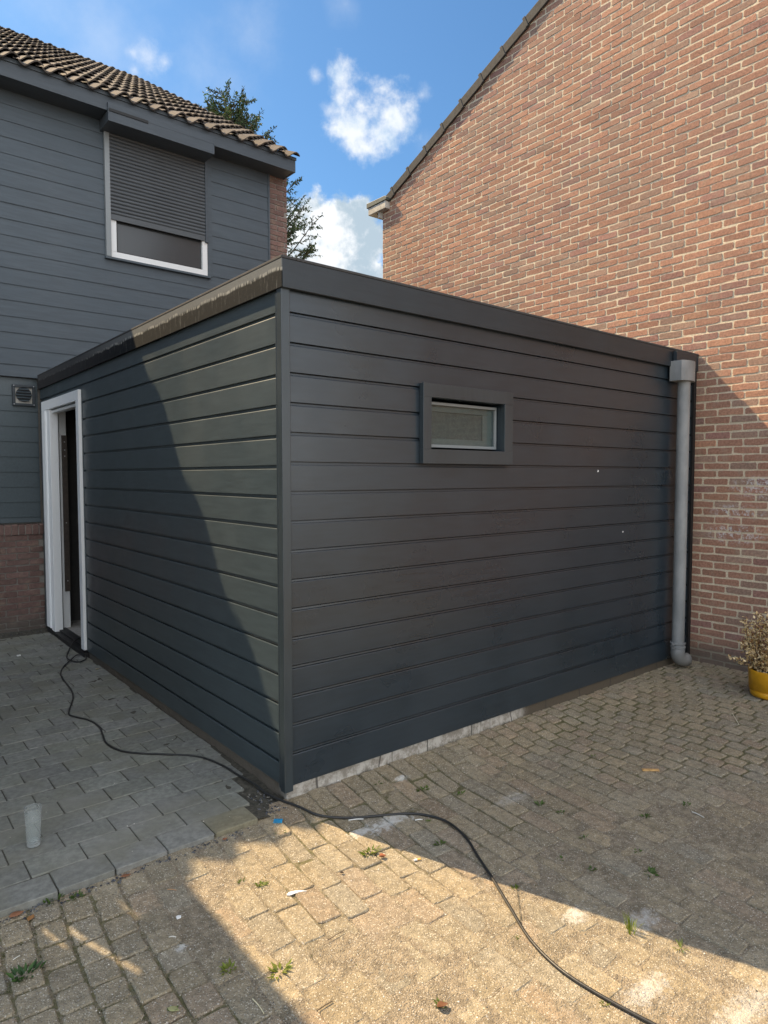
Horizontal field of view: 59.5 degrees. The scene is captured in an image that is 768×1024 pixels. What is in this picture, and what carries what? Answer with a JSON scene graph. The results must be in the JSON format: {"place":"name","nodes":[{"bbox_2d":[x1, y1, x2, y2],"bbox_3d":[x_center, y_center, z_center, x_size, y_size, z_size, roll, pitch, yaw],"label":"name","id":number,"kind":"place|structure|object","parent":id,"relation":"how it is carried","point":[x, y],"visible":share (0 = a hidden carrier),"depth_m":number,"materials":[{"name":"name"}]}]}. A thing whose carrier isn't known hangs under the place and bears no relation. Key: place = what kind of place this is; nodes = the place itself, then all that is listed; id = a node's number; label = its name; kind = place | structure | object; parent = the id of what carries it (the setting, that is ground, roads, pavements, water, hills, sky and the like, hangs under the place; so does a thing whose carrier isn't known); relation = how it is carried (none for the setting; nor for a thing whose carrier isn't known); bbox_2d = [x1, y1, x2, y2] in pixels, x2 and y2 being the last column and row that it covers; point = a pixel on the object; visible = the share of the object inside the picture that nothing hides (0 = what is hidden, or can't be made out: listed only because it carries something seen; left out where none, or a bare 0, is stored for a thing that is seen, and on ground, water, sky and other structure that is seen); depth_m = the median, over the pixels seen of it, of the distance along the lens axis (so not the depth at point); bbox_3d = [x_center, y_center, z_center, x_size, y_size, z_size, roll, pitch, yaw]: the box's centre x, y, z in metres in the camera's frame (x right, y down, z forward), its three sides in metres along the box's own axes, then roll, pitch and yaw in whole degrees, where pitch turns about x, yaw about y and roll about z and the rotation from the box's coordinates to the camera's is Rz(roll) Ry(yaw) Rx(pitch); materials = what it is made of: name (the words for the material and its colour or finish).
{"place":"outdoors","nodes":[
{"label":"outdoors","id":0,"kind":"place"},
{"bbox_2d":[0,632,257,917],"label":"patio","id":1,"kind":"structure","parent":0,"point":[70,867],"depth_m":3.46,"materials":[{"name":"grey concrete"}]},
{"bbox_2d":[24,804,41,847],"bbox_3d":[-1.492,1.335,2.859,0.069,0.165,0.069,-3,4,-39],"label":"drinking glass","id":2,"kind":"object","parent":1,"relation":"on","point":[32,845],"visible":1,"depth_m":2.85,"materials":[{"name":"grey"}]},
{"bbox_2d":[0,627,281,890],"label":"patio bed","id":3,"kind":"object","parent":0,"point":[250,788],"visible":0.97,"depth_m":3.46,"materials":[{"name":"grey sand"}]},
{"bbox_2d":[0,0,537,277],"label":"sky","id":4,"kind":"structure","parent":0,"point":[358,89],"materials":[{"name":"blue"}]},
{"bbox_2d":[0,660,767,1023],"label":"yard paving","id":5,"kind":"structure","parent":0,"point":[200,996],"depth_m":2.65,"materials":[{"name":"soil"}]},
{"bbox_2d":[9,911,22,916],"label":"fallen leaf","id":6,"kind":"object","parent":5,"relation":"on","point":[15,913],"visible":1,"depth_m":2.45,"materials":[{"name":"brown plant"}]},
{"bbox_2d":[6,958,46,982],"bbox_3d":[-1.166,1.500,2.191,0.122,0.031,0.087,-1,3,-20],"label":"weed","id":7,"kind":"object","parent":5,"relation":"on","point":[20,971],"visible":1,"depth_m":2.20,"materials":[{"name":"green plant"}]},
{"bbox_2d":[43,893,64,903],"bbox_3d":[-1.243,1.454,2.535,0.062,0.027,0.083,2,4,38],"label":"weed","id":8,"kind":"object","parent":5,"relation":"on","point":[59,897],"visible":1,"depth_m":2.53,"materials":[{"name":"green plant"}]},
{"bbox_2d":[67,889,86,900],"bbox_3d":[-1.171,1.457,2.548,0.046,0.022,0.071,2,4,36],"label":"weed","id":9,"kind":"object","parent":5,"relation":"on","point":[79,893],"visible":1,"depth_m":2.56,"materials":[{"name":"green plant"}]},
{"bbox_2d":[0,630,285,923],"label":"gravel","id":10,"kind":"structure","parent":5,"relation":"on","point":[114,880],"depth_m":2.78,"materials":[{"name":"grey gravel"}]},
{"bbox_2d":[168,1006,178,1010],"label":"fallen leaf","id":11,"kind":"object","parent":5,"relation":"on","point":[172,1008],"visible":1,"depth_m":2.05,"materials":[{"name":"green plant"}]},
{"bbox_2d":[219,958,236,975],"bbox_3d":[-0.516,1.499,2.214,0.064,0.019,0.061,-3,4,-39],"label":"weed","id":12,"kind":"object","parent":5,"relation":"on","point":[224,966],"visible":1,"depth_m":2.22,"materials":[{"name":"green plant"}]},
{"bbox_2d":[255,881,268,886],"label":"weed","id":13,"kind":"object","parent":5,"relation":"on","point":[263,883],"visible":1,"depth_m":2.67,"materials":[{"name":"green plant"}]},
{"bbox_2d":[273,819,282,822],"bbox_3d":[-0.489,1.426,3.104,0.040,0.006,0.032,0,3,-1],"label":"plastic spacer","id":14,"kind":"object","parent":5,"relation":"on","point":[277,820],"visible":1,"depth_m":3.10,"materials":[{"name":"blue plastic"}]},
{"bbox_2d":[267,958,293,978],"bbox_3d":[-0.342,1.500,2.205,0.099,0.017,0.079,-1,3,-19],"label":"weed","id":15,"kind":"object","parent":5,"relation":"on","point":[274,969],"visible":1,"depth_m":2.21,"materials":[{"name":"green plant"}]},
{"bbox_2d":[287,890,306,895],"bbox_3d":[-0.341,1.477,2.613,0.079,0.004,0.020,-1,3,-23],"label":"paper scrap","id":16,"kind":"object","parent":5,"relation":"on","point":[292,892],"visible":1,"depth_m":2.61,"materials":[{"name":"white paper"}]},
{"bbox_2d":[60,637,656,1023],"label":"cable","id":17,"kind":"object","parent":5,"relation":"on","point":[592,990],"visible":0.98,"depth_m":3.16,"materials":[{"name":"black rubber"}]},
{"bbox_2d":[357,845,381,855],"bbox_3d":[-0.054,1.460,2.896,0.116,0.021,0.066,-3,4,-39],"label":"weed","id":18,"kind":"object","parent":5,"relation":"on","point":[368,849],"visible":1,"depth_m":2.89,"materials":[{"name":"green plant"}]},
{"bbox_2d":[0,667,765,1023],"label":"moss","id":19,"kind":"object","parent":5,"relation":"on","point":[510,765],"visible":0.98,"depth_m":4.00,"materials":[{"name":"green plant"}]},
{"bbox_2d":[0,640,765,1022],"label":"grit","id":20,"kind":"object","parent":5,"relation":"on","point":[448,894],"visible":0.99,"depth_m":2.69,"materials":[{"name":"grey gravel"}]},
{"bbox_2d":[437,1001,447,1007],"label":"fallen leaf","id":21,"kind":"object","parent":5,"relation":"on","point":[440,1004],"visible":1,"depth_m":2.06,"materials":[{"name":"orange plant"}]},
{"bbox_2d":[622,910,643,934],"bbox_3d":[0.879,1.469,2.397,0.065,0.064,0.079,-3,4,-39],"label":"weed","id":22,"kind":"object","parent":5,"relation":"on","point":[629,927],"visible":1,"depth_m":2.41,"materials":[{"name":"green plant"}]},
{"bbox_2d":[642,768,658,770],"bbox_3d":[1.462,1.415,3.689,0.090,0.008,0.018,0,3,3],"label":"wood chip","id":23,"kind":"object","parent":5,"relation":"on","point":[643,769],"visible":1,"depth_m":3.69,"materials":[{"name":"beige wood"}]},
{"bbox_2d":[644,867,659,876],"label":"weed","id":24,"kind":"object","parent":5,"relation":"on","point":[652,870],"visible":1,"depth_m":2.76,"materials":[{"name":"green plant"}]},
{"bbox_2d":[672,939,687,953],"bbox_3d":[1.027,1.496,2.316,0.059,0.020,0.076,2,4,36],"label":"weed","id":25,"kind":"object","parent":5,"relation":"on","point":[680,944],"visible":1,"depth_m":2.33,"materials":[{"name":"green plant"}]},
{"bbox_2d":[748,665,767,699],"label":"plant pot","id":26,"kind":"object","parent":5,"relation":"on","point":[758,683],"visible":0.81,"depth_m":4.77,"materials":[{"name":"ceramic"}]},
{"bbox_2d":[728,611,767,672],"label":"dried shrub","id":27,"kind":"object","parent":26,"relation":"on","point":[757,654],"visible":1,"depth_m":4.86,"materials":[{"name":"beige plant"}]},
{"bbox_2d":[367,0,767,671],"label":"brick house","id":28,"kind":"structure","parent":0,"point":[599,164],"depth_m":5.96,"materials":[{"name":"brick"}]},
{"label":"ground","id":29,"kind":"structure","parent":0,"visible":0},
{"bbox_2d":[0,26,299,632],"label":"clad house","id":30,"kind":"structure","parent":29,"relation":"on","point":[128,201],"depth_m":7.05,"materials":[{"name":"paint"}]},
{"bbox_2d":[103,131,210,278],"bbox_3d":[-2.523,-3.403,7.520,1.196,1.362,0.105,-3,4,-39],"label":"window","id":31,"kind":"structure","parent":30,"relation":"in","point":[156,199],"depth_m":7.47,"materials":[{"name":"white"}]},
{"bbox_2d":[195,78,323,259],"bbox_3d":[-3.894,-4.712,16.706,5.000,11.149,5.459,-3,4,-39],"label":"conifer tree","id":32,"kind":"object","parent":29,"relation":"on","point":[237,117],"visible":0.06,"depth_m":16.15,"materials":[{"name":"green plant"}]},
{"bbox_2d":[37,254,698,799],"bbox_3d":[-2.349,-0.096,8.621,4.030,2.770,10.835,-3,4,-39],"label":"extension","id":33,"kind":"object","parent":29,"relation":"on","point":[307,524],"visible":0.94,"depth_m":3.99,"materials":[{"name":"paint"}]},
{"bbox_2d":[419,382,512,464],"bbox_3d":[0.476,-0.504,3.974,0.754,0.444,0.104,-3,4,-39],"label":"window","id":34,"kind":"structure","parent":33,"relation":"in","point":[441,425],"depth_m":3.98,"materials":[{"name":"paint"}]},
{"bbox_2d":[669,350,695,665],"bbox_3d":[2.455,-0.007,5.476,0.340,2.561,0.144,-3,4,-39],"label":"downpipe","id":35,"kind":"object","parent":33,"relation":"attached to","point":[682,369],"visible":1,"depth_m":5.41,"materials":[{"name":"grey plastic"}]}
]}

